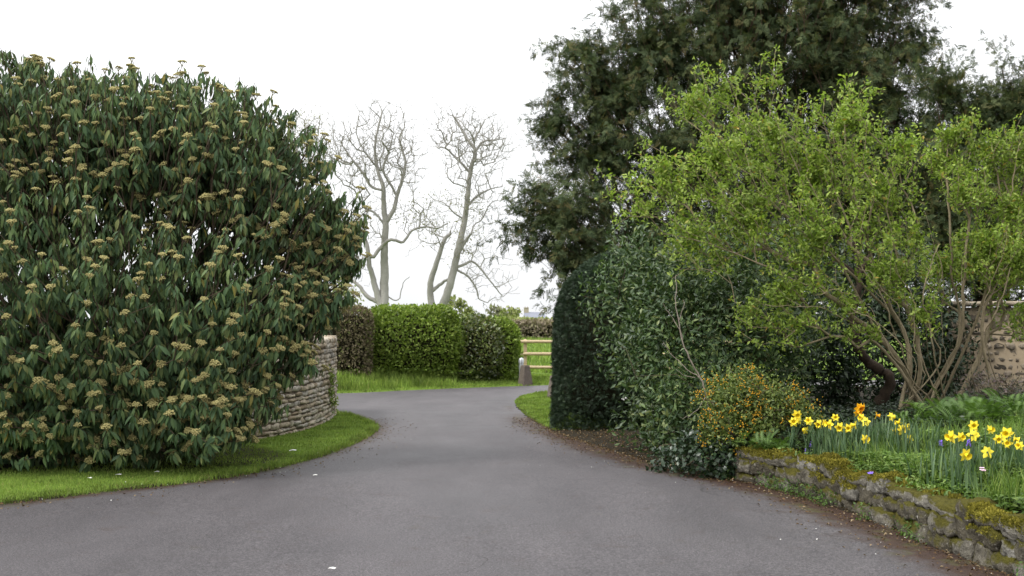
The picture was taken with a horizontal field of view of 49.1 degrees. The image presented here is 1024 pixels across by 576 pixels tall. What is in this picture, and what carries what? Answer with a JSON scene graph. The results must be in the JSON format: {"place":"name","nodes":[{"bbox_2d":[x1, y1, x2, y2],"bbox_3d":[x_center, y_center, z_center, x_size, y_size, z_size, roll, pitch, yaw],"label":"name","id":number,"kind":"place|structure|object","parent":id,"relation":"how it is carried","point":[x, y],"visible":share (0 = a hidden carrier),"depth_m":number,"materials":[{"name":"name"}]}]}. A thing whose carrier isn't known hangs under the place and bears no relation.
{"place":"outdoors","nodes":[
{"label":"outdoors","id":0,"kind":"place"},
{"bbox_2d":[0,380,1006,575],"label":"road","id":1,"kind":"structure","parent":0,"point":[461,482],"depth_m":9.31,"materials":[{"name":"grey asphalt"}]},
{"bbox_2d":[0,417,1012,575],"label":"leaf litter","id":2,"kind":"object","parent":1,"relation":"on","point":[731,480],"visible":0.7,"depth_m":11.94,"materials":[{"name":"brown plant"}]},
{"bbox_2d":[499,305,520,317],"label":"leafy tree","id":3,"kind":"object","parent":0,"point":[514,312],"visible":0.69,"depth_m":127.76,"materials":[{"name":"green plant"}]},
{"bbox_2d":[0,328,1023,575],"bbox_3d":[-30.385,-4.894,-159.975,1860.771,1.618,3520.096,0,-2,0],"label":"ground","id":4,"kind":"structure","parent":0,"point":[630,450],"depth_m":13.64,"materials":[{"name":"green plant"}]},
{"bbox_2d":[13,335,337,451],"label":"stone wall","id":5,"kind":"structure","parent":4,"relation":"on","point":[308,402],"depth_m":17.27,"materials":[{"name":"grey stone"}]},
{"bbox_2d":[327,364,339,413],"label":"wall plant","id":6,"kind":"object","parent":5,"relation":"attached to","point":[331,390],"depth_m":18.86,"materials":[{"name":"green plant"}]},
{"bbox_2d":[0,48,371,472],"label":"viburnum bush","id":7,"kind":"object","parent":4,"relation":"on","point":[170,365],"visible":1,"depth_m":12.52,"materials":[{"name":"green plant"}]},
{"bbox_2d":[0,410,379,504],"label":"verge grass","id":8,"kind":"structure","parent":4,"relation":"on","point":[370,427],"depth_m":12.51,"materials":[{"name":"green plant"}]},
{"bbox_2d":[273,100,339,173],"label":"bare tree","id":9,"kind":"object","parent":4,"relation":"on","point":[307,125],"visible":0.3,"depth_m":43.22,"materials":[{"name":"grey plant"}]},
{"bbox_2d":[303,304,375,377],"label":"hedge","id":10,"kind":"object","parent":4,"relation":"on","point":[353,348],"visible":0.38,"depth_m":29.66,"materials":[{"name":"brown plant"}]},
{"bbox_2d":[330,277,363,304],"bbox_3d":[-6.144,1.097,39.979,1.873,3.462,1.264,0,-2,0],"label":"leafy tree","id":11,"kind":"object","parent":4,"relation":"on","point":[355,299],"visible":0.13,"depth_m":40.00,"materials":[{"name":"green plant"}]},
{"bbox_2d":[309,79,452,305],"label":"bare tree","id":12,"kind":"object","parent":4,"relation":"on","point":[381,295],"visible":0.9,"depth_m":44.06,"materials":[{"name":"grey plant"}]},
{"bbox_2d":[360,302,467,378],"bbox_3d":[-2.865,1.463,31.257,3.236,2.144,2.195,0,-2,-14],"label":"hedge","id":13,"kind":"object","parent":4,"relation":"on","point":[414,336],"visible":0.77,"depth_m":30.55,"materials":[{"name":"green plant"}]},
{"bbox_2d":[447,294,474,314],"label":"leafy tree","id":14,"kind":"object","parent":4,"relation":"on","point":[461,305],"visible":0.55,"depth_m":119.35,"materials":[{"name":"green plant"}]},
{"bbox_2d":[405,93,530,314],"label":"bare tree","id":15,"kind":"object","parent":4,"relation":"on","point":[461,241],"visible":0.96,"depth_m":46.07,"materials":[{"name":"grey plant"}]},
{"bbox_2d":[429,311,508,379],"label":"hedge","id":16,"kind":"object","parent":4,"relation":"on","point":[482,348],"visible":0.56,"depth_m":31.39,"materials":[{"name":"green plant"}]},
{"bbox_2d":[474,315,523,380],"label":"hedge","id":17,"kind":"object","parent":4,"relation":"on","point":[510,364],"visible":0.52,"depth_m":31.90,"materials":[{"name":"green plant"}]},
{"bbox_2d":[486,303,521,317],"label":"leafy tree","id":18,"kind":"object","parent":4,"relation":"on","point":[496,310],"visible":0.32,"depth_m":129.64,"materials":[{"name":"green plant"}]},
{"bbox_2d":[336,367,691,392],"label":"bank grass","id":19,"kind":"structure","parent":4,"relation":"on","point":[407,381],"depth_m":29.81,"materials":[{"name":"green plant"}]},
{"bbox_2d":[518,358,523,372],"bbox_3d":[0.260,2.319,31.637,0.156,0.711,0.154,0,-2,0],"label":"metal post","id":20,"kind":"object","parent":4,"relation":"on","point":[520,361],"visible":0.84,"depth_m":31.59,"materials":[{"name":"silver metal"}]},
{"bbox_2d":[518,365,532,385],"bbox_3d":[0.372,2.435,31.229,0.339,0.560,0.333,1,-2,-31],"label":"stone bollard","id":21,"kind":"object","parent":4,"relation":"on","point":[525,377],"visible":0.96,"depth_m":31.12,"materials":[{"name":"grey stone"}]},
{"bbox_2d":[547,375,562,396],"bbox_3d":[0.969,2.216,25.127,0.306,0.500,0.300,1,-2,-17],"label":"stone bollard","id":22,"kind":"object","parent":4,"relation":"on","point":[549,388],"visible":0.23,"depth_m":25.10,"materials":[{"name":"grey stone"}]},
{"bbox_2d":[515,391,633,429],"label":"verge grass","id":23,"kind":"structure","parent":4,"relation":"on","point":[534,403],"depth_m":21.59,"materials":[{"name":"green plant"}]},
{"bbox_2d":[296,315,910,338],"bbox_3d":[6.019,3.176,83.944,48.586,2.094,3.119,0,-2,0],"label":"hedge","id":24,"kind":"object","parent":4,"relation":"on","point":[541,328],"visible":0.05,"depth_m":82.95,"materials":[{"name":"green plant"}]},
{"bbox_2d":[548,249,664,430],"bbox_3d":[1.641,0.835,18.630,1.963,2.962,3.422,0,-2,7],"label":"hedge","id":25,"kind":"object","parent":4,"relation":"on","point":[581,382],"visible":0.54,"depth_m":17.23,"materials":[{"name":"green plant"}]},
{"bbox_2d":[518,339,780,370],"bbox_3d":[4.164,2.232,34.906,9.422,1.270,0.186,-1,-2,19],"label":"rail fence","id":26,"kind":"object","parent":4,"relation":"on","point":[525,354],"visible":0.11,"depth_m":35.98,"materials":[{"name":"brown wood"}]},
{"bbox_2d":[571,214,851,459],"bbox_3d":[2.659,0.566,14.234,3.736,3.153,2.890,0,-2,0],"label":"laurel bush","id":27,"kind":"object","parent":4,"relation":"on","point":[671,408],"visible":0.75,"depth_m":14.07,"materials":[{"name":"green plant"}]},
{"bbox_2d":[474,0,972,379],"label":"yew tree","id":28,"kind":"object","parent":4,"relation":"on","point":[827,42],"visible":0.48,"depth_m":21.61,"materials":[{"name":"green plant"}]},
{"bbox_2d":[686,355,831,457],"bbox_3d":[2.627,1.330,12.024,1.535,1.215,0.931,1,-2,-17],"label":"flowering bush","id":29,"kind":"object","parent":4,"relation":"on","point":[766,414],"visible":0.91,"depth_m":11.90,"materials":[{"name":"green plant"}]},
{"bbox_2d":[663,276,710,418],"bbox_3d":[1.872,0.647,11.982,0.514,1.580,0.040,0,-2,0],"label":"dead branch","id":30,"kind":"object","parent":29,"relation":"attached to","point":[698,376],"visible":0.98,"depth_m":11.98,"materials":[{"name":"brown wood"}]},
{"bbox_2d":[728,427,804,449],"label":"fern","id":31,"kind":"object","parent":4,"relation":"on","point":[746,434],"visible":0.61,"depth_m":11.63,"materials":[{"name":"green plant"}]},
{"bbox_2d":[592,45,947,417],"bbox_3d":[3.090,-0.680,12.897,4.306,4.596,1.745,0,-2,0],"label":"deciduous shrub","id":32,"kind":"object","parent":4,"relation":"on","point":[745,217],"visible":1,"depth_m":12.79,"materials":[{"name":"green plant"}]},
{"bbox_2d":[751,436,804,449],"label":"fern","id":33,"kind":"object","parent":4,"relation":"on","point":[781,442],"visible":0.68,"depth_m":11.45,"materials":[{"name":"green plant"}]},
{"bbox_2d":[786,417,797,448],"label":"daffodil","id":34,"kind":"object","parent":4,"relation":"on","point":[793,421],"visible":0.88,"depth_m":11.41,"materials":[{"name":"yellow plant"}]},
{"bbox_2d":[793,417,803,450],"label":"daffodil","id":35,"kind":"object","parent":4,"relation":"on","point":[800,421],"visible":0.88,"depth_m":11.42,"materials":[{"name":"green plant"}]},
{"bbox_2d":[804,417,812,453],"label":"daffodil","id":36,"kind":"object","parent":4,"relation":"on","point":[807,420],"visible":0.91,"depth_m":11.23,"materials":[{"name":"yellow plant"}]},
{"bbox_2d":[802,427,815,453],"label":"daffodil","id":37,"kind":"object","parent":4,"relation":"on","point":[805,430],"visible":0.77,"depth_m":11.25,"materials":[{"name":"yellow plant"}]},
{"bbox_2d":[814,420,829,449],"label":"daffodil","id":38,"kind":"object","parent":4,"relation":"on","point":[818,422],"visible":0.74,"depth_m":11.05,"materials":[{"name":"yellow plant"}]},
{"bbox_2d":[820,420,827,440],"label":"daffodil","id":39,"kind":"object","parent":4,"relation":"on","point":[822,429],"visible":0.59,"depth_m":10.99,"materials":[{"name":"green plant"}]},
{"bbox_2d":[824,419,842,451],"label":"daffodil","id":40,"kind":"object","parent":4,"relation":"on","point":[829,424],"visible":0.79,"depth_m":10.82,"materials":[{"name":"yellow plant"}]},
{"bbox_2d":[827,422,844,450],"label":"daffodil","id":41,"kind":"object","parent":4,"relation":"on","point":[838,428],"visible":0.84,"depth_m":10.70,"materials":[{"name":"yellow plant"}]},
{"bbox_2d":[831,414,843,434],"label":"daffodil","id":42,"kind":"object","parent":4,"relation":"on","point":[834,417],"visible":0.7,"depth_m":10.95,"materials":[{"name":"yellow plant"}]},
{"bbox_2d":[680,465,1023,575],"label":"weeds","id":43,"kind":"object","parent":4,"relation":"on","point":[825,500],"visible":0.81,"depth_m":10.32,"materials":[{"name":"green plant"}]},
{"bbox_2d":[844,424,859,445],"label":"daffodil","id":44,"kind":"object","parent":4,"relation":"on","point":[848,428],"visible":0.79,"depth_m":10.64,"materials":[{"name":"yellow plant"}]},
{"bbox_2d":[841,403,863,435],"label":"daffodil","id":45,"kind":"object","parent":4,"relation":"on","point":[860,408],"visible":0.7,"depth_m":11.18,"materials":[{"name":"orange plant"}]},
{"bbox_2d":[847,422,859,454],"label":"daffodil","id":46,"kind":"object","parent":4,"relation":"on","point":[855,424],"visible":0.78,"depth_m":10.60,"materials":[{"name":"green plant"}]},
{"bbox_2d":[848,408,861,434],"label":"daffodil","id":47,"kind":"object","parent":4,"relation":"on","point":[857,412],"visible":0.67,"depth_m":11.10,"materials":[{"name":"orange plant"}]},
{"bbox_2d":[824,232,895,412],"bbox_3d":[4.420,0.453,14.231,0.874,2.438,0.401,0,-2,0],"label":"shrub trunk","id":48,"kind":"object","parent":4,"relation":"on","point":[888,387],"visible":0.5,"depth_m":14.13,"materials":[{"name":"brown plant"}]},
{"bbox_2d":[854,435,869,451],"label":"daffodil","id":49,"kind":"object","parent":4,"relation":"on","point":[863,439],"visible":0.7,"depth_m":10.33,"materials":[{"name":"yellow plant"}]},
{"bbox_2d":[858,417,870,446],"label":"daffodil","id":50,"kind":"object","parent":4,"relation":"on","point":[864,420],"visible":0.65,"depth_m":10.71,"materials":[{"name":"yellow plant"}]},
{"bbox_2d":[858,413,870,434],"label":"daffodil","id":51,"kind":"object","parent":4,"relation":"on","point":[862,416],"visible":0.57,"depth_m":10.94,"materials":[{"name":"yellow plant"}]},
{"bbox_2d":[861,405,869,432],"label":"daffodil","id":52,"kind":"object","parent":4,"relation":"on","point":[864,406],"visible":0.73,"depth_m":11.14,"materials":[{"name":"green plant"}]},
{"bbox_2d":[731,444,1023,575],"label":"retaining wall","id":53,"kind":"structure","parent":4,"relation":"on","point":[985,531],"depth_m":8.77,"materials":[{"name":"stone"}]},
{"bbox_2d":[644,421,754,480],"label":"ivy","id":54,"kind":"object","parent":53,"relation":"attached to","point":[683,459],"visible":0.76,"depth_m":11.99,"materials":[{"name":"green plant"}]},
{"bbox_2d":[778,232,984,411],"bbox_3d":[5.178,0.618,15.930,3.387,2.923,1.379,0,-2,-12],"label":"evergreen shrub","id":55,"kind":"object","parent":4,"relation":"on","point":[846,375],"visible":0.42,"depth_m":15.78,"materials":[{"name":"green plant"}]},
{"bbox_2d":[755,414,1023,513],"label":"ground cover","id":56,"kind":"object","parent":4,"relation":"on","point":[1013,499],"visible":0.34,"depth_m":9.23,"materials":[{"name":"green plant"}]},
{"bbox_2d":[887,412,894,425],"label":"daffodil","id":57,"kind":"object","parent":4,"relation":"on","point":[891,416],"visible":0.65,"depth_m":10.98,"materials":[{"name":"yellow plant"}]},
{"bbox_2d":[765,386,1023,453],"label":"undergrowth","id":58,"kind":"object","parent":4,"relation":"on","point":[845,413],"visible":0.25,"depth_m":12.42,"materials":[{"name":"green plant"}]},
{"bbox_2d":[897,425,905,445],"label":"daffodil","id":59,"kind":"object","parent":4,"relation":"on","point":[899,429],"visible":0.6,"depth_m":10.46,"materials":[{"name":"yellow plant"}]},
{"bbox_2d":[883,410,968,430],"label":"fern","id":60,"kind":"object","parent":4,"relation":"on","point":[901,415],"visible":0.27,"depth_m":11.62,"materials":[{"name":"green plant"}]},
{"bbox_2d":[832,408,1023,510],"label":"long grass","id":61,"kind":"structure","parent":4,"relation":"on","point":[1011,489],"depth_m":9.43,"materials":[{"name":"green plant"}]},
{"bbox_2d":[859,29,1023,306],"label":"yew tree","id":62,"kind":"object","parent":4,"relation":"on","point":[950,94],"visible":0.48,"depth_m":20.31,"materials":[{"name":"green plant"}]},
{"bbox_2d":[905,384,1004,410],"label":"fern","id":63,"kind":"object","parent":4,"relation":"on","point":[963,397],"visible":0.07,"depth_m":12.47,"materials":[{"name":"green plant"}]},
{"bbox_2d":[890,393,1023,428],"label":"fern","id":64,"kind":"object","parent":4,"relation":"on","point":[975,399],"visible":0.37,"depth_m":11.76,"materials":[{"name":"green plant"}]},
{"bbox_2d":[944,431,973,490],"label":"daffodil","id":65,"kind":"object","parent":4,"relation":"on","point":[950,436],"visible":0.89,"depth_m":8.69,"materials":[{"name":"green plant"}]},
{"bbox_2d":[953,432,970,478],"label":"daffodil","id":66,"kind":"object","parent":4,"relation":"on","point":[961,437],"visible":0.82,"depth_m":8.77,"materials":[{"name":"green plant"}]},
{"bbox_2d":[909,106,1023,404],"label":"deciduous shrub","id":67,"kind":"object","parent":4,"relation":"on","point":[983,246],"visible":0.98,"depth_m":13.44,"materials":[{"name":"green plant"}]},
{"bbox_2d":[954,420,978,456],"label":"daffodil","id":68,"kind":"object","parent":4,"relation":"on","point":[972,425],"visible":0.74,"depth_m":8.96,"materials":[{"name":"yellow plant"}]},
{"bbox_2d":[960,448,977,496],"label":"daffodil","id":69,"kind":"object","parent":4,"relation":"on","point":[965,454],"visible":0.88,"depth_m":8.45,"materials":[{"name":"green plant"}]},
{"bbox_2d":[921,301,1023,398],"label":"stone wall","id":70,"kind":"structure","parent":4,"relation":"on","point":[1006,357],"depth_m":16.27,"materials":[{"name":"beige stone"}]},
{"bbox_2d":[966,429,979,451],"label":"daffodil","id":71,"kind":"object","parent":4,"relation":"on","point":[973,435],"visible":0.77,"depth_m":8.92,"materials":[{"name":"yellow plant"}]},
{"bbox_2d":[925,396,1023,429],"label":"fern","id":72,"kind":"object","parent":4,"relation":"on","point":[1014,408],"visible":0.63,"depth_m":11.28,"materials":[{"name":"green plant"}]},
{"bbox_2d":[979,467,985,496],"bbox_3d":[3.469,1.450,8.259,0.046,0.256,0.117,-1,-2,32],"label":"primrose","id":73,"kind":"object","parent":4,"relation":"on","point":[981,476],"visible":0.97,"depth_m":8.25,"materials":[{"name":"pink plant"}]},
{"bbox_2d":[953,368,1023,400],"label":"heather","id":74,"kind":"object","parent":4,"relation":"on","point":[1012,384],"visible":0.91,"depth_m":13.00,"materials":[{"name":"green plant"}]},
{"bbox_2d":[982,425,994,448],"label":"daffodil","id":75,"kind":"object","parent":4,"relation":"on","point":[990,429],"visible":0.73,"depth_m":9.03,"materials":[{"name":"yellow plant"}]},
{"bbox_2d":[981,446,1006,484],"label":"daffodil","id":76,"kind":"object","parent":4,"relation":"on","point":[986,451],"visible":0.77,"depth_m":8.49,"materials":[{"name":"yellow plant"}]},
{"bbox_2d":[965,388,1023,414],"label":"fern","id":77,"kind":"object","parent":4,"relation":"on","point":[1011,398],"visible":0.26,"depth_m":12.00,"materials":[{"name":"green plant"}]},
{"bbox_2d":[991,434,1003,455],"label":"daffodil","id":78,"kind":"object","parent":4,"relation":"on","point":[998,438],"visible":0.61,"depth_m":8.81,"materials":[{"name":"yellow plant"}]},
{"bbox_2d":[998,439,1012,474],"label":"daffodil","id":79,"kind":"object","parent":4,"relation":"on","point":[1007,443],"visible":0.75,"depth_m":8.67,"materials":[{"name":"yellow plant"}]},
{"bbox_2d":[1000,427,1020,457],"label":"daffodil","id":80,"kind":"object","parent":4,"relation":"on","point":[1006,433],"visible":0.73,"depth_m":8.85,"materials":[{"name":"yellow plant"}]},
{"bbox_2d":[1007,435,1020,475],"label":"daffodil","id":81,"kind":"object","parent":4,"relation":"on","point":[1015,438],"visible":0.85,"depth_m":8.63,"materials":[{"name":"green plant"}]},
{"bbox_2d":[1014,441,1023,468],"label":"daffodil","id":82,"kind":"object","parent":4,"relation":"on","point":[1018,445],"visible":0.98,"depth_m":8.58,"materials":[{"name":"yellow plant"}]},
{"bbox_2d":[0,0,1023,327],"label":"sky","id":83,"kind":"structure","parent":0,"point":[312,53],"materials":[{"name":"white"}]},
{"bbox_2d":[523,306,545,317],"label":"house","id":84,"kind":"structure","parent":0,"point":[527,313],"depth_m":289.38,"materials":[{"name":"stone"}]},
{"bbox_2d":[515,337,866,372],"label":"field grass","id":85,"kind":"structure","parent":0,"point":[545,362],"depth_m":51.06,"materials":[{"name":"green plant"}]}
]}

